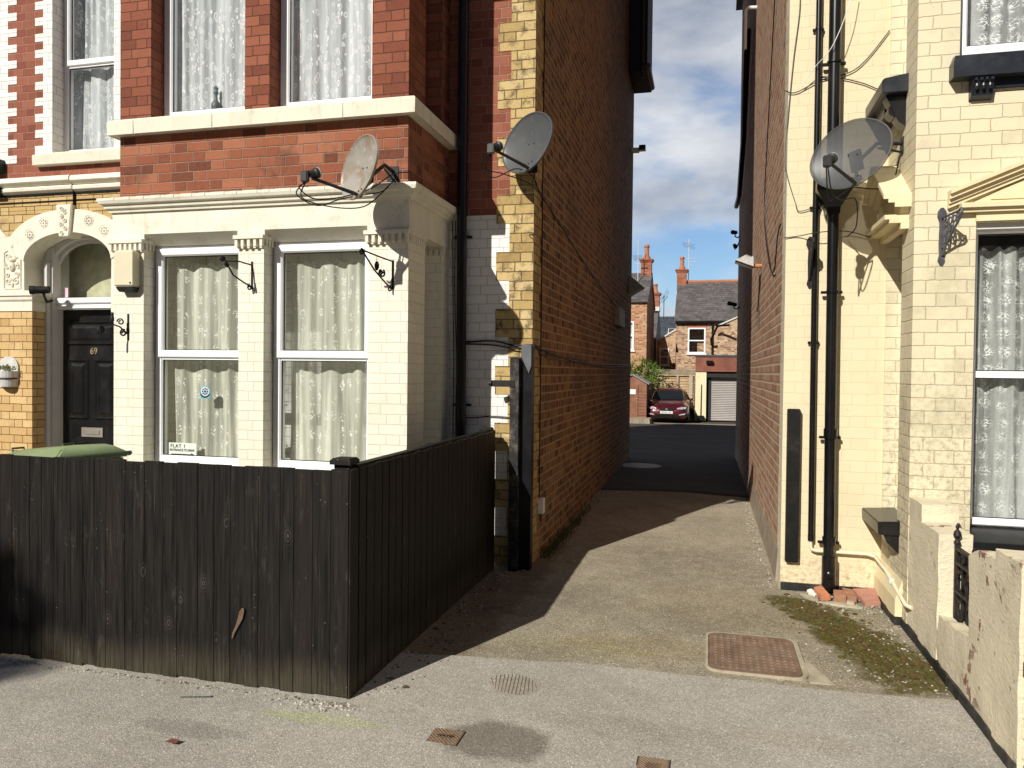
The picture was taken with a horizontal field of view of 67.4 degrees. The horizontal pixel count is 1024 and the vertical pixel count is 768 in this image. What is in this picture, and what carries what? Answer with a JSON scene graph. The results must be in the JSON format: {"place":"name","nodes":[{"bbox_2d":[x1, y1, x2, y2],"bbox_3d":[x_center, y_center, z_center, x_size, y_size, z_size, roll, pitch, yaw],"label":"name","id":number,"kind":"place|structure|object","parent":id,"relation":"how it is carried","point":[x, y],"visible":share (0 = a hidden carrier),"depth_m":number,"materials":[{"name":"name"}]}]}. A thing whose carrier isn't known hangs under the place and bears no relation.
{"place":"outdoors","nodes":[
{"label":"outdoors","id":0,"kind":"place"},
{"bbox_2d":[7,443,131,458],"bbox_3d":[-3.474,1.003,6.036,0.784,1.070,0.591,1,1,30],"label":"wheelie bin","id":1,"kind":"object","parent":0,"point":[102,451],"visible":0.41,"depth_m":5.88,"materials":[{"name":"green plastic"}]},
{"bbox_2d":[2,496,952,767],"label":"gravel","id":2,"kind":"structure","parent":0,"point":[326,706],"depth_m":4.41,"materials":[{"name":"grey gravel"}]},
{"bbox_2d":[0,653,1005,767],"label":"pavement","id":3,"kind":"structure","parent":0,"point":[68,718],"depth_m":3.65,"materials":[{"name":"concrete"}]},
{"bbox_2d":[166,738,178,742],"bbox_3d":[-1.508,1.582,3.404,0.063,0.010,0.026,1,1,1],"label":"dead leaf","id":4,"kind":"object","parent":3,"relation":"on","point":[172,740],"visible":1,"depth_m":3.40,"materials":[{"name":"brown plant"}]},
{"bbox_2d":[180,696,212,697],"bbox_3d":[-1.596,1.585,3.889,0.164,0.012,0.020,1,1,-5],"label":"slate scrap","id":5,"kind":"object","parent":3,"relation":"on","point":[196,696],"visible":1,"depth_m":3.88,"materials":[{"name":"grey stone"}]},
{"bbox_2d":[0,427,495,698],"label":"board fence","id":6,"kind":"object","parent":3,"relation":"on","point":[348,577],"visible":1,"depth_m":4.17,"materials":[{"name":"brown wood"}]},
{"bbox_2d":[426,728,465,745],"bbox_3d":[-0.302,1.620,3.504,0.155,0.033,0.142,1,1,14],"label":"access cover","id":7,"kind":"object","parent":3,"relation":"on","point":[446,736],"visible":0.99,"depth_m":3.50,"materials":[{"name":"brown metal"}]},
{"bbox_2d":[490,674,540,694],"bbox_3d":[0.011,1.603,4.097,0.293,0.011,0.278,1,1,14],"label":"buried grating","id":8,"kind":"object","parent":3,"relation":"on","point":[513,684],"visible":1,"depth_m":4.11,"materials":[{"name":"metal"}]},
{"bbox_2d":[636,756,670,767],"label":"access cover","id":9,"kind":"object","parent":3,"relation":"on","point":[645,762],"visible":0.99,"depth_m":3.28,"materials":[{"name":"brown metal"}]},
{"bbox_2d":[601,423,747,495],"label":"yard","id":10,"kind":"structure","parent":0,"point":[701,458],"depth_m":14.61,"materials":[{"name":"black asphalt"}]},
{"bbox_2d":[622,463,660,467],"bbox_3d":[2.293,1.475,13.732,0.735,0.046,0.735,1,1,14],"label":"manhole cover","id":11,"kind":"object","parent":10,"relation":"on","point":[639,465],"visible":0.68,"depth_m":13.69,"materials":[{"name":"metal"}]},
{"bbox_2d":[401,422,955,699],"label":"alley","id":12,"kind":"structure","parent":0,"point":[685,518],"depth_m":5.54,"materials":[{"name":"concrete"}]},
{"bbox_2d":[489,345,534,570],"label":"old gate","id":13,"kind":"structure","parent":12,"relation":"on","point":[520,383],"depth_m":6.43,"materials":[{"name":"black paint"}]},
{"bbox_2d":[540,491,601,558],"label":"weeds","id":14,"kind":"object","parent":12,"relation":"on","point":[560,538],"visible":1,"depth_m":7.69,"materials":[{"name":"green plant"}]},
{"bbox_2d":[630,417,651,423],"bbox_3d":[4.962,1.544,32.300,1.738,0.265,1.236,1,1,14],"label":"plot edge","id":15,"kind":"object","parent":12,"relation":"on","point":[641,420],"visible":0.48,"depth_m":31.65,"materials":[{"name":"concrete"}]},
{"bbox_2d":[705,632,834,684],"bbox_3d":[1.497,1.621,4.552,0.681,0.054,0.675,1,1,14],"label":"manhole cover","id":16,"kind":"object","parent":12,"relation":"on","point":[760,656],"visible":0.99,"depth_m":4.48,"materials":[{"name":"metal"}]},
{"bbox_2d":[800,593,817,600],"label":"mortar slab","id":17,"kind":"structure","parent":12,"relation":"on","point":[809,597],"depth_m":5.74,"materials":[{"name":"concrete"}]},
{"bbox_2d":[807,589,817,596],"bbox_3d":[2.282,1.590,5.825,0.040,0.049,0.102,0,1,-12],"label":"tile chip","id":18,"kind":"object","parent":12,"relation":"on","point":[811,592],"visible":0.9,"depth_m":5.83,"materials":[{"name":"white ceramic"}]},
{"bbox_2d":[814,585,830,600],"bbox_3d":[2.323,1.568,5.758,0.066,0.077,0.165,1,1,-1],"label":"broken tile","id":19,"kind":"object","parent":12,"relation":"on","point":[822,593],"visible":1,"depth_m":5.73,"materials":[{"name":"orange ceramic"}]},
{"bbox_2d":[833,590,845,602],"bbox_3d":[2.417,1.569,5.676,0.085,0.072,0.109,1,1,14],"label":"broken tile","id":20,"kind":"object","parent":12,"relation":"on","point":[839,595],"visible":1,"depth_m":5.64,"materials":[{"name":"brown ceramic"}]},
{"bbox_2d":[817,601,862,608],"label":"mortar slab","id":21,"kind":"structure","parent":12,"relation":"on","point":[840,604],"depth_m":5.57,"materials":[{"name":"concrete"}]},
{"bbox_2d":[807,592,880,608],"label":"rubble crumbs","id":22,"kind":"object","parent":12,"relation":"on","point":[872,606],"visible":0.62,"depth_m":5.63,"materials":[{"name":"red brick"}]},
{"bbox_2d":[842,587,856,603],"bbox_3d":[2.503,1.571,5.698,0.070,0.082,0.150,1,1,10],"label":"broken tile","id":23,"kind":"object","parent":12,"relation":"on","point":[850,594],"visible":0.76,"depth_m":5.65,"materials":[{"name":"brown ceramic"}]},
{"bbox_2d":[847,599,854,604],"bbox_3d":[2.464,1.591,5.587,0.051,0.030,0.051,1,1,26],"label":"stone","id":24,"kind":"object","parent":12,"relation":"on","point":[851,602],"visible":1,"depth_m":5.57,"materials":[{"name":"stone"}]},
{"bbox_2d":[761,593,945,694],"bbox_3d":[2.150,1.617,4.958,0.594,0.035,1.830,1,1,-3],"label":"moss","id":25,"kind":"object","parent":12,"relation":"on","point":[894,656],"visible":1,"depth_m":4.75,"materials":[{"name":"green plant"}]},
{"bbox_2d":[853,588,880,606],"bbox_3d":[2.627,1.575,5.679,0.169,0.082,0.239,1,1,14],"label":"broken tile","id":26,"kind":"object","parent":12,"relation":"on","point":[867,597],"visible":0.9,"depth_m":5.66,"materials":[{"name":"ceramic"}]},
{"bbox_2d":[632,0,741,316],"label":"sky","id":27,"kind":"structure","parent":0,"point":[685,180],"materials":[{"name":"blue"}]},
{"bbox_2d":[652,419,735,423],"bbox_3d":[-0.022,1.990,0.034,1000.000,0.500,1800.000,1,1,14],"label":"ground","id":28,"kind":"structure","parent":0,"point":[691,421],"depth_m":35.13,"materials":[{"name":"grey concrete"}]},
{"bbox_2d":[0,0,654,564],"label":"terraced house","id":29,"kind":"structure","parent":28,"relation":"on","point":[318,346],"depth_m":6.56,"materials":[{"name":"red brick"}]},
{"bbox_2d":[0,356,18,386],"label":"wall planter","id":30,"kind":"object","parent":29,"relation":"attached to","point":[9,371],"visible":1,"depth_m":7.85,"materials":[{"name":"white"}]},
{"bbox_2d":[29,286,53,302],"bbox_3d":[-4.830,-0.917,7.884,0.188,0.167,0.244,0,1,-22],"label":"security camera","id":31,"kind":"object","parent":29,"relation":"attached to","point":[42,290],"visible":1,"depth_m":7.79,"materials":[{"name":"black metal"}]},
{"bbox_2d":[63,310,113,445],"bbox_3d":[-4.401,0.370,8.079,0.750,2.285,0.073,1,1,14],"label":"door","id":32,"kind":"structure","parent":29,"relation":"in","point":[88,355],"depth_m":8.07,"materials":[{"name":"black paint"}]},
{"bbox_2d":[64,0,113,151],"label":"window","id":33,"kind":"structure","parent":29,"relation":"in","point":[88,24],"depth_m":7.90,"materials":[{"name":"white glass"}]},
{"bbox_2d":[97,312,128,339],"bbox_3d":[-3.295,-0.484,6.343,0.032,0.237,0.253,1,1,36],"label":"hanging bracket","id":34,"kind":"object","parent":29,"relation":"attached to","point":[102,328],"visible":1,"depth_m":6.37,"materials":[{"name":"black metal"}]},
{"bbox_2d":[114,250,139,292],"bbox_3d":[-3.199,-0.936,6.380,0.180,0.340,0.092,1,1,14],"label":"alarm box","id":35,"kind":"object","parent":29,"relation":"attached to","point":[126,271],"visible":1,"depth_m":6.34,"materials":[{"name":"beige plastic"}]},
{"bbox_2d":[169,442,196,454],"bbox_3d":[-2.795,0.562,6.517,0.270,0.124,0.007,1,1,14],"label":"window notice","id":36,"kind":"object","parent":29,"relation":"attached to","point":[184,448],"depth_m":6.51,"materials":[{"name":"white paper"}]},
{"bbox_2d":[155,244,238,465],"bbox_3d":[-2.587,-0.216,6.494,0.892,1.890,0.179,1,1,14],"label":"window","id":37,"kind":"structure","parent":29,"relation":"in","point":[210,314],"depth_m":6.53,"materials":[{"name":"white plastic"}]},
{"bbox_2d":[164,0,244,115],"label":"window","id":38,"kind":"structure","parent":29,"relation":"in","point":[204,40],"depth_m":6.48,"materials":[{"name":"white plastic"}]},
{"bbox_2d":[200,386,209,397],"bbox_3d":[-2.574,0.068,6.441,0.100,0.105,0.004,1,1,14],"label":"window sticker","id":39,"kind":"object","parent":29,"relation":"attached to","point":[204,391],"depth_m":6.44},
{"bbox_2d":[211,86,220,108],"bbox_3d":[-2.481,-2.394,6.436,0.077,0.210,0.077,1,1,14],"label":"ornament","id":40,"kind":"object","parent":29,"relation":"on","point":[215,103],"visible":0.92,"depth_m":6.42,"materials":[{"name":"grey ceramic"}]},
{"bbox_2d":[219,256,252,289],"bbox_3d":[-2.155,-0.866,6.012,0.026,0.244,0.309,1,1,32],"label":"hanging bracket","id":41,"kind":"object","parent":29,"relation":"attached to","point":[226,263],"visible":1,"depth_m":6.05,"materials":[{"name":"black metal"}]},
{"bbox_2d":[273,240,368,469],"bbox_3d":[-1.491,-0.199,6.212,0.907,1.890,0.174,1,1,14],"label":"window","id":42,"kind":"structure","parent":29,"relation":"in","point":[345,359],"depth_m":6.25,"materials":[{"name":"white plastic"}]},
{"bbox_2d":[280,0,372,105],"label":"window","id":43,"kind":"structure","parent":29,"relation":"in","point":[326,45],"depth_m":6.20,"materials":[{"name":"glass"}]},
{"bbox_2d":[296,134,410,208],"bbox_3d":[-1.115,-1.488,5.463,0.543,0.531,0.829,1,1,14],"label":"satellite dish","id":44,"kind":"object","parent":29,"relation":"attached to","point":[360,171],"visible":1,"depth_m":5.43,"materials":[{"name":"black metal"}]},
{"bbox_2d":[359,248,393,290],"bbox_3d":[-1.011,-0.847,5.715,0.041,0.295,0.339,1,1,41],"label":"hanging bracket","id":45,"kind":"object","parent":29,"relation":"attached to","point":[380,272],"visible":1,"depth_m":5.74,"materials":[{"name":"black metal"}]},
{"bbox_2d":[448,314,449,437],"bbox_3d":[-0.555,-0.382,6.714,0.039,2.080,0.013,1,1,14],"label":"cable","id":46,"kind":"object","parent":29,"relation":"attached to","point":[449,377],"visible":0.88,"depth_m":6.71,"materials":[{"name":"black rubber"}]},
{"bbox_2d":[454,221,455,436],"bbox_3d":[-0.494,-0.381,6.698,0.031,2.080,0.013,1,1,14],"label":"cable","id":47,"kind":"object","parent":29,"relation":"attached to","point":[455,314],"visible":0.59,"depth_m":6.69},
{"bbox_2d":[453,0,471,436],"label":"downpipe","id":48,"kind":"object","parent":29,"relation":"attached to","point":[461,237],"visible":0.91,"depth_m":6.58,"materials":[{"name":"black plastic"}]},
{"bbox_2d":[466,416,508,417],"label":"cable","id":49,"kind":"object","parent":29,"relation":"attached to","point":[487,416],"visible":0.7,"depth_m":6.63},
{"bbox_2d":[481,111,552,192],"bbox_3d":[0.005,-1.908,6.200,0.555,0.568,0.599,0,1,-10],"label":"satellite dish","id":50,"kind":"object","parent":29,"relation":"attached to","point":[527,143],"visible":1,"depth_m":6.21,"materials":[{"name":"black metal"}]},
{"bbox_2d":[538,497,544,521],"bbox_3d":[0.264,1.130,6.906,0.049,0.213,0.080,1,1,14],"label":"junction box","id":51,"kind":"object","parent":29,"relation":"attached to","point":[541,505],"visible":1,"depth_m":6.87,"materials":[{"name":"white plastic"}]},
{"bbox_2d":[539,0,545,497],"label":"cable","id":52,"kind":"object","parent":29,"relation":"attached to","point":[541,256],"visible":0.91,"depth_m":6.85,"materials":[{"name":"black plastic"}]},
{"bbox_2d":[466,343,625,366],"bbox_3d":[0.924,-0.325,10.706,0.689,0.171,8.590,1,1,14],"label":"cable","id":53,"kind":"object","parent":29,"relation":"attached to","point":[537,349],"visible":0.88,"depth_m":6.67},
{"bbox_2d":[466,340,630,364],"bbox_3d":[0.921,-0.351,10.710,0.681,0.173,8.583,1,1,14],"label":"cable","id":54,"kind":"object","parent":29,"relation":"attached to","point":[540,349],"visible":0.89,"depth_m":6.68,"materials":[{"name":"black rubber"}]},
{"bbox_2d":[534,172,628,321],"bbox_3d":[1.187,-1.446,10.333,0.062,0.691,8.352,1,1,14],"label":"cable","id":55,"kind":"object","parent":29,"relation":"attached to","point":[568,237],"visible":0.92,"depth_m":7.96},
{"bbox_2d":[615,307,624,327],"bbox_3d":[1.776,-1.089,12.639,0.079,0.300,0.800,1,1,14],"label":"vent cowl","id":56,"kind":"object","parent":29,"relation":"attached to","point":[619,317],"visible":1,"depth_m":12.35,"materials":[{"name":"grey plastic"}]},
{"bbox_2d":[629,275,644,296],"bbox_3d":[2.366,-1.856,14.542,0.259,0.380,0.400,1,1,14],"label":"roof","id":57,"kind":"object","parent":29,"relation":"attached to","point":[635,287],"depth_m":14.37,"materials":[{"name":"grey tile"}]},
{"bbox_2d":[631,144,645,152],"bbox_3d":[2.386,-4.425,14.469,0.259,0.120,0.140,1,1,14],"label":"wall light","id":58,"kind":"object","parent":29,"relation":"attached to","point":[641,148],"visible":1,"depth_m":14.43,"materials":[{"name":"black plastic"}]},
{"bbox_2d":[630,374,651,417],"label":"shed","id":59,"kind":"structure","parent":28,"relation":"on","point":[639,393],"depth_m":32.69,"materials":[{"name":"red brick"}]},
{"bbox_2d":[630,384,637,416],"bbox_3d":[5.122,0.721,32.720,0.475,1.400,0.083,1,1,14],"label":"door","id":60,"kind":"structure","parent":59,"relation":"in","point":[633,392],"depth_m":32.70,"materials":[{"name":"brown wood"}]},
{"bbox_2d":[630,245,654,376],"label":"brick house","id":61,"kind":"structure","parent":28,"relation":"on","point":[642,319],"depth_m":36.81,"materials":[{"name":"brick"}]},
{"bbox_2d":[631,321,634,351],"bbox_3d":[5.367,-2.272,36.808,1.060,1.450,0.180,1,1,14],"label":"window","id":62,"kind":"structure","parent":61,"relation":"in","point":[632,327],"depth_m":36.66,"materials":[{"name":"white plastic"}]},
{"bbox_2d":[633,241,642,280],"bbox_3d":[6.261,-6.112,38.155,0.483,2.000,0.448,1,1,14],"label":"tv aerial","id":63,"kind":"object","parent":61,"relation":"attached to","point":[638,255],"visible":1,"depth_m":38.13,"materials":[{"name":"silver metal"}]},
{"bbox_2d":[659,289,668,319],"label":"tv aerial","id":64,"kind":"object","parent":61,"relation":"attached to","point":[663,301],"visible":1,"depth_m":41.21,"materials":[{"name":"silver metal"}]},
{"bbox_2d":[630,356,671,388],"bbox_3d":[6.049,0.155,35.012,2.417,2.988,1.803,1,1,14],"label":"bush","id":65,"kind":"object","parent":28,"relation":"on","point":[644,370],"visible":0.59,"depth_m":34.86,"materials":[{"name":"green plant"}]},
{"bbox_2d":[653,284,661,368],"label":"brick house","id":66,"kind":"structure","parent":28,"relation":"on","point":[657,330],"depth_m":45.01,"materials":[{"name":"brick"}]},
{"bbox_2d":[657,329,675,368],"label":"brick house","id":67,"kind":"structure","parent":28,"relation":"on","point":[666,351],"depth_m":45.11,"materials":[{"name":"brown brick"}]},
{"bbox_2d":[658,348,669,365],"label":"window","id":68,"kind":"structure","parent":67,"relation":"in","point":[660,356],"depth_m":45.13,"materials":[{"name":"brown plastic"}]},
{"bbox_2d":[660,316,675,339],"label":"brick house","id":69,"kind":"structure","parent":28,"relation":"on","point":[667,324],"depth_m":61.34,"materials":[{"name":"tile"}]},
{"bbox_2d":[647,387,692,422],"bbox_3d":[7.103,0.912,34.739,2.122,1.491,4.299,1,1,14],"label":"parked car","id":70,"kind":"object","parent":28,"relation":"on","point":[669,402],"visible":0.83,"depth_m":33.13,"materials":[{"name":"red paint"}]},
{"bbox_2d":[649,369,694,419],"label":"yard wall","id":71,"kind":"structure","parent":28,"relation":"on","point":[681,372],"depth_m":35.90,"materials":[{"name":"concrete"}]},
{"bbox_2d":[650,374,694,419],"bbox_3d":[7.456,0.605,35.743,2.000,2.080,0.170,1,1,14],"label":"panel fence","id":72,"kind":"object","parent":28,"relation":"on","point":[677,381],"visible":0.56,"depth_m":35.63,"materials":[{"name":"brown wood"}]},
{"bbox_2d":[689,407,694,420],"bbox_3d":[8.154,1.348,35.043,0.422,0.633,0.539,1,1,14],"label":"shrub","id":73,"kind":"object","parent":28,"relation":"on","point":[691,412],"visible":0.8,"depth_m":34.93,"materials":[{"name":"green plant"}]},
{"bbox_2d":[698,384,703,420],"bbox_3d":[8.581,0.852,34.844,0.270,1.660,0.237,1,1,14],"label":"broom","id":74,"kind":"object","parent":28,"relation":"on","point":[700,417],"visible":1,"depth_m":34.77,"materials":[{"name":"plastic"}]},
{"bbox_2d":[674,256,737,379],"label":"brick house","id":75,"kind":"structure","parent":28,"relation":"on","point":[703,309],"depth_m":39.57,"materials":[{"name":"brick"}]},
{"bbox_2d":[683,242,696,279],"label":"tv aerial","id":76,"kind":"object","parent":75,"relation":"attached to","point":[688,258],"visible":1,"depth_m":42.11,"materials":[{"name":"silver metal"}]},
{"bbox_2d":[686,328,706,354],"bbox_3d":[9.344,-2.164,38.870,0.990,1.370,0.140,1,1,14],"label":"window","id":77,"kind":"structure","parent":75,"relation":"in","point":[689,353],"depth_m":38.83,"materials":[{"name":"white plastic"}]},
{"bbox_2d":[695,355,736,420],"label":"garage","id":78,"kind":"structure","parent":28,"relation":"on","point":[717,402],"depth_m":34.96,"materials":[{"name":"red brick"}]},
{"bbox_2d":[710,377,735,420],"bbox_3d":[10.586,0.695,34.828,3.080,2.000,0.098,1,1,14],"label":"roller door","id":79,"kind":"structure","parent":78,"relation":"in","point":[723,389],"depth_m":35.03,"materials":[{"name":"grey metal"}]},
{"bbox_2d":[718,317,736,354],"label":"brick house","id":80,"kind":"structure","parent":28,"relation":"on","point":[727,340],"depth_m":37.91,"materials":[{"name":"brown brick"}]},
{"bbox_2d":[735,0,1023,625],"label":"painted house","id":81,"kind":"structure","parent":28,"relation":"on","point":[930,381],"depth_m":5.60,"materials":[{"name":"beige paint"}]},
{"bbox_2d":[727,301,739,309],"bbox_3d":[4.255,-1.504,14.701,0.270,0.159,0.085,0,1,-12],"label":"security camera","id":82,"kind":"object","parent":81,"relation":"attached to","point":[733,304],"visible":1,"depth_m":14.67,"materials":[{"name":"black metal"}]},
{"bbox_2d":[731,230,739,237],"bbox_3d":[4.353,-2.918,14.965,0.253,0.149,0.097,0,1,-45],"label":"security camera","id":83,"kind":"object","parent":81,"relation":"attached to","point":[734,232],"visible":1,"depth_m":14.90,"materials":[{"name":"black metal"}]},
{"bbox_2d":[733,239,739,249],"bbox_3d":[4.375,-2.724,14.947,0.153,0.224,0.218,1,1,14],"label":"security camera","id":84,"kind":"object","parent":81,"relation":"attached to","point":[735,246],"visible":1,"depth_m":14.89,"materials":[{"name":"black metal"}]},
{"bbox_2d":[734,28,750,208],"bbox_3d":[3.917,-4.346,13.112,0.110,1.972,3.536,1,1,14],"label":"drain run","id":85,"kind":"object","parent":81,"relation":"attached to","point":[746,67],"visible":0.95,"depth_m":12.19,"materials":[{"name":"black plastic"}]},
{"bbox_2d":[735,254,761,268],"bbox_3d":[2.690,-1.393,8.738,0.297,0.164,0.180,1,1,14],"label":"floodlight","id":86,"kind":"object","parent":81,"relation":"attached to","point":[746,261],"visible":0.98,"depth_m":8.68,"materials":[{"name":"white plastic"}]},
{"bbox_2d":[743,5,756,49],"bbox_3d":[3.241,-4.858,10.456,0.176,0.584,0.050,1,1,14],"label":"waste pipe","id":87,"kind":"object","parent":81,"relation":"attached to","point":[745,27],"visible":1,"depth_m":10.45,"materials":[{"name":"white plastic"}]},
{"bbox_2d":[758,275,760,328],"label":"cable","id":88,"kind":"object","parent":81,"relation":"attached to","point":[758,300],"visible":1,"depth_m":8.87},
{"bbox_2d":[764,0,781,272],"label":"cable","id":89,"kind":"object","parent":81,"relation":"attached to","point":[766,155],"visible":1,"depth_m":7.60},
{"bbox_2d":[784,409,800,562],"bbox_3d":[2.170,0.784,5.944,0.095,1.185,0.070,1,1,14],"label":"post","id":90,"kind":"object","parent":81,"relation":"attached to","point":[792,484],"depth_m":5.91,"materials":[{"name":"black paint"}]},
{"bbox_2d":[785,0,808,211],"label":"cable","id":91,"kind":"object","parent":81,"relation":"attached to","point":[788,111],"visible":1,"depth_m":5.91,"materials":[{"name":"grey paint"}]},
{"bbox_2d":[806,237,814,288],"bbox_3d":[2.263,-0.931,5.800,0.056,0.397,0.234,1,1,14],"label":"cast bracket","id":92,"kind":"object","parent":81,"relation":"attached to","point":[810,243],"visible":1,"depth_m":5.89,"materials":[{"name":"black metal"}]},
{"bbox_2d":[801,0,849,87],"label":"cable","id":93,"kind":"object","parent":81,"relation":"attached to","point":[831,47],"visible":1,"depth_m":5.69,"materials":[{"name":"white plastic"}]},
{"bbox_2d":[784,230,869,237],"bbox_3d":[2.404,-1.125,5.816,0.651,0.069,0.098,1,1,14],"label":"cable","id":94,"kind":"object","parent":81,"relation":"attached to","point":[825,231],"visible":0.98,"depth_m":5.80,"materials":[{"name":"black plastic"}]},
{"bbox_2d":[815,0,859,591],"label":"soil pipe","id":95,"kind":"object","parent":81,"relation":"attached to","point":[833,64],"visible":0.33,"depth_m":5.76,"materials":[{"name":"black plastic"}]},
{"bbox_2d":[785,30,889,93],"bbox_3d":[2.463,-2.437,5.823,0.735,0.418,0.008,1,1,14],"label":"cable","id":96,"kind":"object","parent":81,"relation":"attached to","point":[845,73],"visible":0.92,"depth_m":5.80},
{"bbox_2d":[821,77,877,88],"bbox_3d":[2.582,-2.262,5.795,0.471,0.147,0.008,1,1,14],"label":"cable","id":97,"kind":"object","parent":81,"relation":"attached to","point":[854,81],"visible":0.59,"depth_m":5.79,"materials":[{"name":"black plastic"}]},
{"bbox_2d":[810,118,903,236],"bbox_3d":[2.318,-1.478,5.368,0.754,0.748,0.596,0,1,-25],"label":"satellite dish","id":98,"kind":"object","parent":81,"relation":"attached to","point":[860,152],"visible":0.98,"depth_m":5.36,"materials":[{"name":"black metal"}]},
{"bbox_2d":[808,0,911,609],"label":"narrow pipe","id":99,"kind":"object","parent":81,"relation":"attached to","point":[816,207],"visible":0.98,"depth_m":5.84,"materials":[{"name":"black metal"}]},
{"bbox_2d":[937,207,963,265],"bbox_3d":[2.774,-0.948,4.852,0.050,0.371,0.233,1,1,-2],"label":"cast bracket","id":100,"kind":"object","parent":81,"relation":"attached to","point":[942,216],"visible":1,"depth_m":4.92,"materials":[{"name":"grey metal"}]},
{"bbox_2d":[960,0,1023,54],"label":"window","id":101,"kind":"structure","parent":81,"relation":"in","point":[971,33],"depth_m":5.02,"materials":[{"name":"white plastic"}]},
{"bbox_2d":[970,230,1023,529],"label":"window","id":102,"kind":"structure","parent":81,"relation":"in","point":[1004,492],"depth_m":5.07,"materials":[{"name":"white plastic"}]},
{"bbox_2d":[900,497,1023,767],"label":"boundary wall","id":103,"kind":"structure","parent":28,"relation":"on","point":[976,662],"depth_m":3.77,"materials":[{"name":"beige paint"}]},
{"bbox_2d":[953,523,976,623],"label":"iron gate","id":104,"kind":"structure","parent":103,"relation":"attached to","point":[962,592],"depth_m":4.27,"materials":[{"name":"metal"}]}
]}

